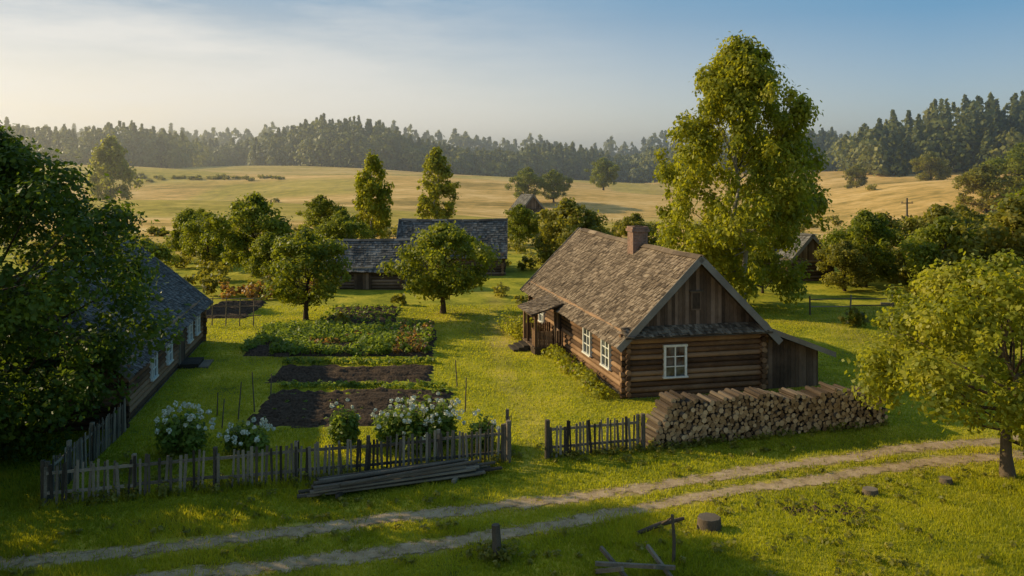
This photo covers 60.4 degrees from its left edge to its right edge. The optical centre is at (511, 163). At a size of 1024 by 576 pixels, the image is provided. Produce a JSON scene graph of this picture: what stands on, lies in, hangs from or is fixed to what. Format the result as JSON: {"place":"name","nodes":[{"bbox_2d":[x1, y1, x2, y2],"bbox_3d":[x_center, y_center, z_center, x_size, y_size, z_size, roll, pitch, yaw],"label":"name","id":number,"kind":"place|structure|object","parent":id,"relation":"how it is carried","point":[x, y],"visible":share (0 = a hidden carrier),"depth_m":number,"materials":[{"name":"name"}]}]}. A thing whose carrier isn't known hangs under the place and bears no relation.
{"place":"outdoors","nodes":[
{"label":"outdoors","id":0,"kind":"place"},
{"bbox_2d":[0,163,1023,575],"bbox_3d":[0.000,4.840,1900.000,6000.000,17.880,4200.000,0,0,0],"label":"ground","id":1,"kind":"structure","parent":0,"point":[292,191],"depth_m":43.41,"materials":[{"name":"green plant"}]},
{"bbox_2d":[40,397,125,501],"bbox_3d":[-14.979,10.030,31.171,0.273,1.623,7.416,0,0,-5],"label":"picket fence","id":2,"kind":"object","parent":1,"relation":"on","point":[118,420],"visible":0.87,"depth_m":31.21,"materials":[{"name":"grey wood"}]},
{"bbox_2d":[0,120,195,469],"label":"linden tree","id":3,"kind":"object","parent":1,"relation":"on","point":[28,188],"visible":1,"depth_m":30.42,"materials":[{"name":"green plant"}]},
{"bbox_2d":[5,297,206,433],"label":"log walls","id":4,"kind":"structure","parent":1,"relation":"on","point":[146,389],"depth_m":37.67,"materials":[{"name":"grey wood"}]},
{"bbox_2d":[0,292,106,369],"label":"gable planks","id":5,"kind":"object","parent":4,"relation":"on","point":[51,359],"visible":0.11,"depth_m":34.84,"materials":[{"name":"brown wood"}]},
{"bbox_2d":[17,239,213,380],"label":"roof","id":6,"kind":"structure","parent":4,"relation":"on","point":[178,291],"depth_m":45.89,"materials":[{"name":"grey wood"}]},
{"bbox_2d":[149,353,158,381],"bbox_3d":[-16.319,9.085,40.055,0.250,1.370,1.100,0,0,-10],"label":"window","id":7,"kind":"structure","parent":4,"relation":"attached to","point":[153,372],"depth_m":40.03,"materials":[{"name":"white paint"}]},
{"bbox_2d":[165,340,173,364],"bbox_3d":[-16.847,9.085,43.211,0.250,1.370,1.100,0,0,-10],"label":"window","id":8,"kind":"structure","parent":4,"relation":"attached to","point":[169,359],"depth_m":43.19,"materials":[{"name":"white paint"}]},
{"bbox_2d":[178,328,184,366],"bbox_3d":[-17.342,9.450,46.170,0.150,2.100,1.200,0,0,-10],"label":"door","id":9,"kind":"structure","parent":4,"relation":"attached to","point":[181,354],"depth_m":45.96,"materials":[{"name":"brown wood"}]},
{"bbox_2d":[187,322,193,343],"bbox_3d":[-17.705,9.085,48.340,0.250,1.370,1.100,0,0,-10],"label":"window","id":10,"kind":"structure","parent":4,"relation":"attached to","point":[190,339],"depth_m":48.32,"materials":[{"name":"white paint"}]},
{"bbox_2d":[194,316,200,335],"bbox_3d":[-18.068,9.085,50.509,0.250,1.370,1.100,0,0,-10],"label":"window","id":11,"kind":"structure","parent":4,"relation":"attached to","point":[197,327],"depth_m":50.48,"materials":[{"name":"white paint"}]},
{"bbox_2d":[85,132,143,199],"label":"willow tree","id":12,"kind":"object","parent":1,"relation":"on","point":[109,153],"visible":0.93,"depth_m":223.95,"materials":[{"name":"green plant"}]},
{"bbox_2d":[137,236,179,274],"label":"plum tree","id":13,"kind":"object","parent":1,"relation":"on","point":[166,257],"visible":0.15,"depth_m":66.17,"materials":[{"name":"green plant"}]},
{"bbox_2d":[153,400,215,455],"bbox_3d":[-11.990,9.680,32.286,2.249,1.948,2.060,0,0,0],"label":"hydrangea bush","id":14,"kind":"object","parent":1,"relation":"on","point":[184,433],"visible":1,"depth_m":32.01,"materials":[{"name":"green plant"}]},
{"bbox_2d":[160,208,210,255],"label":"plum tree","id":15,"kind":"object","parent":1,"relation":"on","point":[182,217],"visible":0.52,"depth_m":96.96,"materials":[{"name":"green plant"}]},
{"bbox_2d":[180,357,213,368],"bbox_3d":[-16.586,10.525,46.347,1.400,0.350,1.700,0,0,-10],"label":"doorstep","id":16,"kind":"object","parent":1,"relation":"on","point":[193,362],"visible":0.82,"depth_m":46.09,"materials":[{"name":"grey stone"}]},
{"bbox_2d":[194,207,212,230],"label":"maple tree","id":17,"kind":"object","parent":1,"relation":"on","point":[199,210],"visible":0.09,"depth_m":115.67,"materials":[{"name":"green plant"}]},
{"bbox_2d":[178,210,233,262],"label":"plum tree","id":18,"kind":"object","parent":1,"relation":"on","point":[192,237],"visible":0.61,"depth_m":88.77,"materials":[{"name":"green plant"}]},
{"bbox_2d":[207,297,260,325],"bbox_3d":[-18.500,9.650,57.500,4.200,1.902,0.069,0,0,0],"label":"fence","id":19,"kind":"object","parent":1,"relation":"on","point":[226,306],"visible":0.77,"depth_m":57.48,"materials":[{"name":"brown wood"}]},
{"bbox_2d":[206,300,265,318],"bbox_3d":[-20.305,10.478,63.784,3.947,0.355,7.916,0,0,-3],"label":"garden bed","id":20,"kind":"object","parent":1,"relation":"on","point":[232,310],"visible":0.79,"depth_m":63.49,"materials":[{"name":"soil"}]},
{"bbox_2d":[217,417,275,457],"bbox_3d":[-9.773,9.989,32.175,2.029,1.310,2.086,0,0,0],"label":"hydrangea bush","id":21,"kind":"object","parent":1,"relation":"on","point":[249,435],"visible":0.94,"depth_m":31.93,"materials":[{"name":"green plant"}]},
{"bbox_2d":[199,191,294,276],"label":"tree","id":22,"kind":"object","parent":1,"relation":"on","point":[256,206],"visible":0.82,"depth_m":81.11,"materials":[{"name":"green plant"}]},
{"bbox_2d":[237,230,294,277],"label":"plum tree","id":23,"kind":"object","parent":1,"relation":"on","point":[261,245],"visible":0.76,"depth_m":75.17,"materials":[{"name":"green plant"}]},
{"bbox_2d":[218,277,318,299],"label":"berry bushes","id":24,"kind":"object","parent":1,"relation":"on","point":[250,293],"visible":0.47,"depth_m":68.88,"materials":[{"name":"green plant"}]},
{"bbox_2d":[43,409,511,504],"bbox_3d":[-7.006,10.049,29.555,15.672,1.600,1.887,0,0,-22],"label":"picket fence","id":25,"kind":"object","parent":1,"relation":"on","point":[216,458],"visible":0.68,"depth_m":29.18,"materials":[{"name":"grey wood"}]},
{"bbox_2d":[259,224,355,319],"bbox_3d":[-13.693,7.431,59.506,5.879,6.692,8.400,0,0,0],"label":"apple tree","id":26,"kind":"object","parent":1,"relation":"on","point":[304,247],"visible":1,"depth_m":58.87,"materials":[{"name":"green plant"}]},
{"bbox_2d":[294,194,345,235],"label":"maple tree","id":27,"kind":"object","parent":1,"relation":"on","point":[322,208],"visible":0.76,"depth_m":121.09,"materials":[{"name":"green plant"}]},
{"bbox_2d":[243,329,437,356],"bbox_3d":[-9.831,10.473,52.113,11.278,0.355,8.017,0,0,0],"label":"garden bed","id":28,"kind":"object","parent":1,"relation":"on","point":[260,350],"visible":0.15,"depth_m":48.57,"materials":[{"name":"soil"}]},
{"bbox_2d":[239,316,435,355],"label":"vegetable plants","id":29,"kind":"object","parent":28,"relation":"on","point":[279,335],"visible":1,"depth_m":51.26,"materials":[{"name":"green plant"}]},
{"bbox_2d":[216,360,466,427],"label":"garden stakes","id":30,"kind":"object","parent":1,"relation":"on","point":[271,389],"visible":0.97,"depth_m":37.47,"materials":[{"name":"brown wood"}]},
{"bbox_2d":[327,398,360,446],"bbox_3d":[-6.328,9.733,33.031,1.262,1.822,1.115,0,0,0],"label":"hydrangea bush","id":31,"kind":"object","parent":1,"relation":"on","point":[343,428],"visible":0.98,"depth_m":32.88,"materials":[{"name":"green plant"}]},
{"bbox_2d":[314,216,373,241],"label":"plum tree","id":32,"kind":"object","parent":1,"relation":"on","point":[340,227],"visible":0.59,"depth_m":91.54,"materials":[{"name":"green plant"}]},
{"bbox_2d":[318,208,369,241],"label":"maple tree","id":33,"kind":"object","parent":1,"relation":"on","point":[342,212],"visible":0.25,"depth_m":98.62,"materials":[{"name":"green plant"}]},
{"bbox_2d":[265,364,433,383],"bbox_3d":[-7.985,10.475,44.201,8.390,0.350,3.928,0,0,0],"label":"garden bed","id":34,"kind":"object","parent":1,"relation":"on","point":[335,372],"visible":0.91,"depth_m":43.76,"materials":[{"name":"soil"}]},
{"bbox_2d":[247,387,453,427],"bbox_3d":[-6.795,10.483,38.093,8.914,0.354,6.112,0,0,0],"label":"garden bed","id":35,"kind":"object","parent":1,"relation":"on","point":[292,412],"visible":0.71,"depth_m":38.35,"materials":[{"name":"soil"}]},
{"bbox_2d":[250,304,451,418],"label":"garden seedlings","id":36,"kind":"object","parent":1,"relation":"on","point":[353,383],"visible":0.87,"depth_m":46.32,"materials":[{"name":"green plant"}]},
{"bbox_2d":[325,306,401,324],"bbox_3d":[-10.331,10.498,61.510,5.508,0.340,7.279,0,0,0],"label":"garden bed","id":37,"kind":"object","parent":1,"relation":"on","point":[378,309],"visible":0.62,"depth_m":60.99,"materials":[{"name":"plant"}]},
{"bbox_2d":[321,238,411,289],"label":"log barn","id":38,"kind":"structure","parent":1,"relation":"on","point":[366,255],"depth_m":74.74,"materials":[{"name":"grey wood"}]},
{"bbox_2d":[352,267,372,288],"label":"barn door","id":39,"kind":"structure","parent":38,"relation":"in","point":[361,280],"depth_m":74.10,"materials":[{"name":"brown wood"}]},
{"bbox_2d":[352,149,394,238],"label":"aspen tree","id":40,"kind":"object","parent":1,"relation":"on","point":[368,188],"visible":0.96,"depth_m":122.06,"materials":[{"name":"green plant"}]},
{"bbox_2d":[370,395,429,446],"bbox_3d":[-4.240,9.694,33.249,2.367,1.904,2.325,0,0,0],"label":"hydrangea bush","id":41,"kind":"object","parent":1,"relation":"on","point":[397,420],"visible":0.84,"depth_m":32.80,"materials":[{"name":"green plant"}]},
{"bbox_2d":[297,458,502,498],"bbox_3d":[-3.609,10.330,29.147,6.904,0.560,1.105,0,0,-20],"label":"lumber pile","id":42,"kind":"object","parent":1,"relation":"on","point":[454,470],"visible":1,"depth_m":28.90,"materials":[{"name":"grey wood"}]},
{"bbox_2d":[400,422,436,455],"bbox_3d":[-3.447,10.155,32.537,1.366,1.086,1.423,0,0,33],"label":"hydrangea bush","id":43,"kind":"object","parent":1,"relation":"on","point":[419,433],"visible":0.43,"depth_m":32.30,"materials":[{"name":"green plant"}]},
{"bbox_2d":[414,146,461,218],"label":"aspen tree","id":44,"kind":"object","parent":1,"relation":"on","point":[435,162],"visible":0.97,"depth_m":136.19,"materials":[{"name":"green plant"}]},
{"bbox_2d":[376,220,501,313],"bbox_3d":[-4.654,7.362,62.365,10.189,6.751,7.541,0,0,37],"label":"apple tree","id":45,"kind":"object","parent":1,"relation":"on","point":[442,240],"visible":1,"depth_m":60.77,"materials":[{"name":"green plant"}]},
{"bbox_2d":[416,391,464,443],"bbox_3d":[-2.679,9.644,33.378,1.779,1.989,1.750,0,0,-30],"label":"hydrangea bush","id":46,"kind":"object","parent":1,"relation":"on","point":[441,416],"visible":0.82,"depth_m":33.07,"materials":[{"name":"green plant"}]},
{"bbox_2d":[396,218,507,275],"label":"log barn","id":47,"kind":"structure","parent":1,"relation":"on","point":[494,231],"depth_m":85.53,"materials":[{"name":"grey wood"}]},
{"bbox_2d":[12,120,950,156],"bbox_3d":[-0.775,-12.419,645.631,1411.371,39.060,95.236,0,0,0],"label":"distant forest","id":48,"kind":"object","parent":1,"relation":"on","point":[464,140],"visible":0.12,"depth_m":638.53,"materials":[{"name":"green plant"}]},
{"bbox_2d":[462,408,500,452],"bbox_3d":[-1.097,9.873,32.781,1.288,1.566,1.431,0,0,-25],"label":"hydrangea bush","id":49,"kind":"object","parent":1,"relation":"on","point":[484,425],"visible":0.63,"depth_m":32.65,"materials":[{"name":"green plant"}]},
{"bbox_2d":[492,523,500,558],"bbox_3d":[-0.426,10.233,23.598,0.249,1.141,0.240,0,0,23],"label":"wooden post","id":50,"kind":"object","parent":1,"relation":"on","point":[496,538],"visible":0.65,"depth_m":23.51,"materials":[{"name":"grey wood"}]},
{"bbox_2d":[12,224,999,327],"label":"shrubs","id":51,"kind":"object","parent":1,"relation":"on","point":[209,285],"visible":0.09,"depth_m":77.53,"materials":[{"name":"green plant"}]},
{"bbox_2d":[26,172,988,236],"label":"hedgerow","id":52,"kind":"object","parent":1,"relation":"on","point":[154,230],"visible":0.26,"depth_m":220.42,"materials":[{"name":"green plant"}]},
{"bbox_2d":[0,304,1023,575],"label":"grass","id":53,"kind":"structure","parent":1,"relation":"on","point":[950,514],"depth_m":27.00,"materials":[{"name":"green plant"}]},
{"bbox_2d":[0,90,1023,182],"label":"forest","id":54,"kind":"object","parent":1,"relation":"on","point":[978,137],"visible":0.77,"depth_m":405.88,"materials":[{"name":"green plant"}]},
{"bbox_2d":[9,419,1017,575],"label":"weeds","id":55,"kind":"object","parent":1,"relation":"on","point":[502,552],"visible":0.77,"depth_m":27.49,"materials":[{"name":"green plant"}]},
{"bbox_2d":[503,203,542,246],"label":"maple tree","id":56,"kind":"object","parent":1,"relation":"on","point":[519,213],"visible":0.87,"depth_m":111.04,"materials":[{"name":"green plant"}]},
{"bbox_2d":[505,166,548,198],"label":"oak tree","id":57,"kind":"object","parent":1,"relation":"on","point":[527,174],"visible":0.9,"depth_m":218.04,"materials":[{"name":"green plant"}]},
{"bbox_2d":[509,193,545,219],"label":"field cabin","id":58,"kind":"object","parent":1,"relation":"on","point":[531,202],"visible":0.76,"depth_m":158.83,"materials":[{"name":"grey wood"}]},
{"bbox_2d":[508,295,563,354],"bbox_3d":[1.319,9.255,50.354,2.650,3.050,3.400,0,0,-13],"label":"porch","id":59,"kind":"object","parent":1,"relation":"on","point":[538,338],"visible":0.98,"depth_m":49.86,"materials":[{"name":"brown wood"}]},
{"bbox_2d":[494,308,610,398],"bbox_3d":[1.874,9.952,48.250,2.565,1.549,18.072,0,0,-13],"label":"flower border","id":60,"kind":"object","parent":1,"relation":"on","point":[569,365],"visible":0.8,"depth_m":45.09,"materials":[{"name":"green plant"}]},
{"bbox_2d":[537,169,573,202],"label":"oak tree","id":61,"kind":"object","parent":1,"relation":"on","point":[553,178],"visible":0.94,"depth_m":220.73,"materials":[{"name":"green plant"}]},
{"bbox_2d":[531,195,611,262],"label":"maple tree","id":62,"kind":"object","parent":1,"relation":"on","point":[567,217],"visible":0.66,"depth_m":86.91,"materials":[{"name":"green plant"}]},
{"bbox_2d":[550,414,639,457],"bbox_3d":[2.994,10.040,32.174,3.664,1.526,0.277,0,0,-15],"label":"picket fence","id":63,"kind":"object","parent":1,"relation":"on","point":[588,427],"visible":0.98,"depth_m":32.10,"materials":[{"name":"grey wood"}]},
{"bbox_2d":[584,157,619,189],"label":"oak tree","id":64,"kind":"object","parent":1,"relation":"on","point":[605,168],"visible":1,"depth_m":258.09,"materials":[{"name":"green plant"}]},
{"bbox_2d":[597,224,617,235],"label":"maple tree","id":65,"kind":"object","parent":1,"relation":"on","point":[604,229],"visible":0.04,"depth_m":93.49,"materials":[{"name":"green plant"}]},
{"bbox_2d":[595,544,675,575],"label":"sawhorse","id":66,"kind":"object","parent":1,"relation":"on","point":[614,565],"visible":1,"depth_m":22.13,"materials":[{"name":"grey wood"}]},
{"bbox_2d":[612,212,661,245],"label":"maple tree","id":67,"kind":"object","parent":1,"relation":"on","point":[620,225],"visible":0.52,"depth_m":99.36,"materials":[{"name":"green plant"}]},
{"bbox_2d":[528,281,768,398],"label":"log walls","id":68,"kind":"structure","parent":1,"relation":"on","point":[723,362],"depth_m":40.78,"materials":[{"name":"brown wood"}]},
{"bbox_2d":[538,312,545,321],"bbox_3d":[1.855,9.015,54.114,0.250,1.470,1.200,0,0,-13],"label":"window","id":69,"kind":"structure","parent":68,"relation":"attached to","point":[542,316],"depth_m":53.97,"materials":[{"name":"white paint"}]},
{"bbox_2d":[554,311,561,339],"bbox_3d":[2.642,9.270,50.602,0.160,2.220,1.200,0,0,-13],"label":"door","id":70,"kind":"structure","parent":68,"relation":"attached to","point":[557,321],"depth_m":50.58,"materials":[{"name":"brown wood"}]},
{"bbox_2d":[582,328,592,356],"bbox_3d":[3.880,9.015,45.140,0.250,1.520,1.300,0,0,-13],"label":"window","id":71,"kind":"structure","parent":68,"relation":"attached to","point":[587,343],"depth_m":45.11,"materials":[{"name":"white paint"}]},
{"bbox_2d":[600,339,611,370],"bbox_3d":[4.529,9.015,42.262,0.250,1.520,1.300,0,0,-13],"label":"window","id":72,"kind":"structure","parent":68,"relation":"attached to","point":[606,354],"depth_m":42.19,"materials":[{"name":"white paint"}]},
{"bbox_2d":[520,227,782,351],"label":"roof","id":73,"kind":"structure","parent":68,"relation":"on","point":[608,278],"depth_m":44.99,"materials":[{"name":"brown wood"}]},
{"bbox_2d":[626,225,649,253],"bbox_3d":[6.771,4.300,47.433,1.000,1.960,1.000,0,0,-13],"label":"chimney","id":74,"kind":"object","parent":73,"relation":"on","point":[637,236],"visible":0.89,"depth_m":47.03,"materials":[{"name":"brick"}]},
{"bbox_2d":[662,344,688,378],"bbox_3d":[7.461,9.015,40.284,1.220,1.520,0.250,0,0,-13],"label":"window","id":75,"kind":"structure","parent":68,"relation":"attached to","point":[674,360],"depth_m":40.25,"materials":[{"name":"white paint"}]},
{"bbox_2d":[621,322,772,339],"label":"skirt roof","id":76,"kind":"structure","parent":68,"relation":"on","point":[689,330],"depth_m":40.12,"materials":[{"name":"brown wood"}]},
{"bbox_2d":[646,265,753,325],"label":"gable planks","id":77,"kind":"object","parent":68,"relation":"on","point":[719,304],"visible":0.38,"depth_m":40.64,"materials":[{"name":"brown wood"}]},
{"bbox_2d":[689,290,703,309],"bbox_3d":[8.484,6.280,40.520,0.660,0.900,0.160,0,0,-13],"label":"attic hatch","id":78,"kind":"object","parent":77,"relation":"attached to","point":[695,299],"visible":1,"depth_m":40.50,"materials":[{"name":"brown wood"}]},
{"bbox_2d":[636,517,684,534],"bbox_3d":[4.222,10.111,24.746,1.500,0.534,0.449,0,0,-14],"label":"fallen branch","id":79,"kind":"object","parent":1,"relation":"on","point":[665,522],"visible":0.75,"depth_m":24.80,"materials":[{"name":"brown wood"}]},
{"bbox_2d":[671,514,675,562],"bbox_3d":[4.198,9.850,22.900,0.135,1.454,0.087,0,0,0],"label":"wooden stake","id":80,"kind":"object","parent":1,"relation":"on","point":[673,539],"visible":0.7,"depth_m":22.86,"materials":[{"name":"brown wood"}]},
{"bbox_2d":[696,512,721,532],"bbox_3d":[5.600,10.247,25.000,0.684,0.450,0.684,0,0,23],"label":"tree stump","id":81,"kind":"object","parent":1,"relation":"on","point":[708,522],"visible":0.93,"depth_m":24.78,"materials":[{"name":"brown wood"}]},
{"bbox_2d":[714,204,756,244],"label":"maple tree","id":82,"kind":"object","parent":1,"relation":"on","point":[747,219],"visible":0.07,"depth_m":91.19,"materials":[{"name":"green plant"}]},
{"bbox_2d":[649,30,834,307],"bbox_3d":[17.040,0.534,64.203,13.530,20.824,12.797,0,0,0],"label":"birch tree","id":83,"kind":"object","parent":1,"relation":"on","point":[738,81],"visible":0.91,"depth_m":62.57,"materials":[{"name":"green plant"}]},
{"bbox_2d":[740,250,791,292],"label":"plum tree","id":84,"kind":"object","parent":1,"relation":"on","point":[764,260],"visible":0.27,"depth_m":71.50,"materials":[{"name":"green plant"}]},
{"bbox_2d":[645,381,887,447],"bbox_3d":[9.980,9.703,34.613,10.551,1.880,1.431,0,0,-17],"label":"firewood pile","id":85,"kind":"object","parent":1,"relation":"on","point":[749,412],"visible":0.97,"depth_m":33.98,"materials":[{"name":"brown wood"}]},
{"bbox_2d":[754,233,834,281],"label":"log shed","id":86,"kind":"structure","parent":1,"relation":"on","point":[810,243],"depth_m":79.44,"materials":[{"name":"brown wood"}]},
{"bbox_2d":[766,329,835,388],"bbox_3d":[12.683,9.208,45.502,3.384,3.144,8.970,0,0,-13],"label":"lean to shed","id":87,"kind":"object","parent":1,"relation":"on","point":[792,361],"visible":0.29,"depth_m":41.67,"materials":[{"name":"brown wood"}]},
{"bbox_2d":[782,502,867,522],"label":"earth clods","id":88,"kind":"object","parent":1,"relation":"on","point":[821,510],"visible":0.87,"depth_m":26.29,"materials":[{"name":"soil"}]},
{"bbox_2d":[813,239,879,291],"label":"maple tree","id":89,"kind":"object","parent":1,"relation":"on","point":[839,254],"visible":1,"depth_m":72.81,"materials":[{"name":"green plant"}]},
{"bbox_2d":[842,163,869,187],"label":"oak tree","id":90,"kind":"object","parent":1,"relation":"on","point":[854,172],"visible":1,"depth_m":249.04,"materials":[{"name":"green plant"}]},
{"bbox_2d":[817,208,907,286],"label":"maple tree","id":91,"kind":"object","parent":1,"relation":"on","point":[868,226],"visible":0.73,"depth_m":75.00,"materials":[{"name":"green plant"}]},
{"bbox_2d":[862,486,878,496],"bbox_3d":[11.400,10.471,28.000,0.554,0.285,0.554,0,0,-22],"label":"rock","id":92,"kind":"object","parent":1,"relation":"on","point":[869,490],"visible":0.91,"depth_m":27.85,"materials":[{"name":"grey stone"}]},
{"bbox_2d":[853,211,906,277],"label":"maple tree","id":93,"kind":"object","parent":1,"relation":"on","point":[892,223],"visible":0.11,"depth_m":81.29,"materials":[{"name":"green plant"}]},
{"bbox_2d":[880,302,917,337],"bbox_3d":[24.510,9.450,53.086,4.622,2.306,2.631,0,0,0],"label":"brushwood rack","id":94,"kind":"object","parent":1,"relation":"on","point":[887,303],"visible":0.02,"depth_m":52.96,"materials":[{"name":"wood"}]},
{"bbox_2d":[906,198,907,216],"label":"utility pole","id":95,"kind":"object","parent":1,"relation":"on","point":[907,207],"visible":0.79,"depth_m":87.92,"materials":[{"name":"brown wood"}]},
{"bbox_2d":[809,295,1007,314],"bbox_3d":[28.502,10.000,62.927,15.285,1.411,0.403,0,0,-7],"label":"rail fence","id":96,"kind":"object","parent":1,"relation":"on","point":[850,298],"visible":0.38,"depth_m":62.44,"materials":[{"name":"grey wood"}]},
{"bbox_2d":[909,151,952,180],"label":"maple tree","id":97,"kind":"object","parent":1,"relation":"on","point":[925,162],"visible":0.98,"depth_m":248.66,"materials":[{"name":"green plant"}]},
{"bbox_2d":[841,248,1023,479],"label":"apple tree","id":98,"kind":"object","parent":1,"relation":"on","point":[946,318],"visible":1,"depth_m":29.05,"materials":[{"name":"green plant"}]},
{"bbox_2d":[894,203,981,280],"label":"maple tree","id":99,"kind":"object","parent":1,"relation":"on","point":[911,225],"visible":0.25,"depth_m":73.92,"materials":[{"name":"green plant"}]},
{"bbox_2d":[939,476,952,484],"bbox_3d":[14.400,10.546,29.200,0.462,0.285,0.462,0,0,-22],"label":"rock","id":100,"kind":"object","parent":1,"relation":"on","point":[948,480],"visible":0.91,"depth_m":29.06,"materials":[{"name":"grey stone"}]},
{"bbox_2d":[895,215,1008,287],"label":"maple tree","id":101,"kind":"object","parent":1,"relation":"on","point":[921,246],"visible":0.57,"depth_m":65.30,"materials":[{"name":"green plant"}]},
{"bbox_2d":[952,204,988,250],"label":"maple tree","id":102,"kind":"object","parent":1,"relation":"on","point":[965,211],"visible":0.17,"depth_m":88.92,"materials":[{"name":"green plant"}]},
{"bbox_2d":[934,192,1023,304],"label":"maple tree","id":103,"kind":"object","parent":1,"relation":"on","point":[1006,224],"visible":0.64,"depth_m":63.41,"materials":[{"name":"green plant"}]},
{"bbox_2d":[951,163,1023,213],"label":"maple tree","id":104,"kind":"object","parent":1,"relation":"on","point":[985,180],"visible":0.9,"depth_m":178.39,"materials":[{"name":"green plant"}]},
{"bbox_2d":[980,142,1023,192],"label":"maple tree","id":105,"kind":"object","parent":1,"relation":"on","point":[1016,154],"visible":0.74,"depth_m":189.08,"materials":[{"name":"green plant"}]},
{"bbox_2d":[982,186,1023,249],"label":"maple tree","id":106,"kind":"object","parent":1,"relation":"on","point":[1021,192],"visible":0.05,"depth_m":70.41,"materials":[{"name":"green plant"}]},
{"bbox_2d":[0,435,1023,575],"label":"dirt track","id":107,"kind":"structure","parent":0,"point":[463,540],"depth_m":26.45,"materials":[{"name":"brown soil"}]},
{"bbox_2d":[0,0,1023,158],"label":"sky","id":108,"kind":"structure","parent":0,"point":[585,73],"materials":[{"name":"blue"}]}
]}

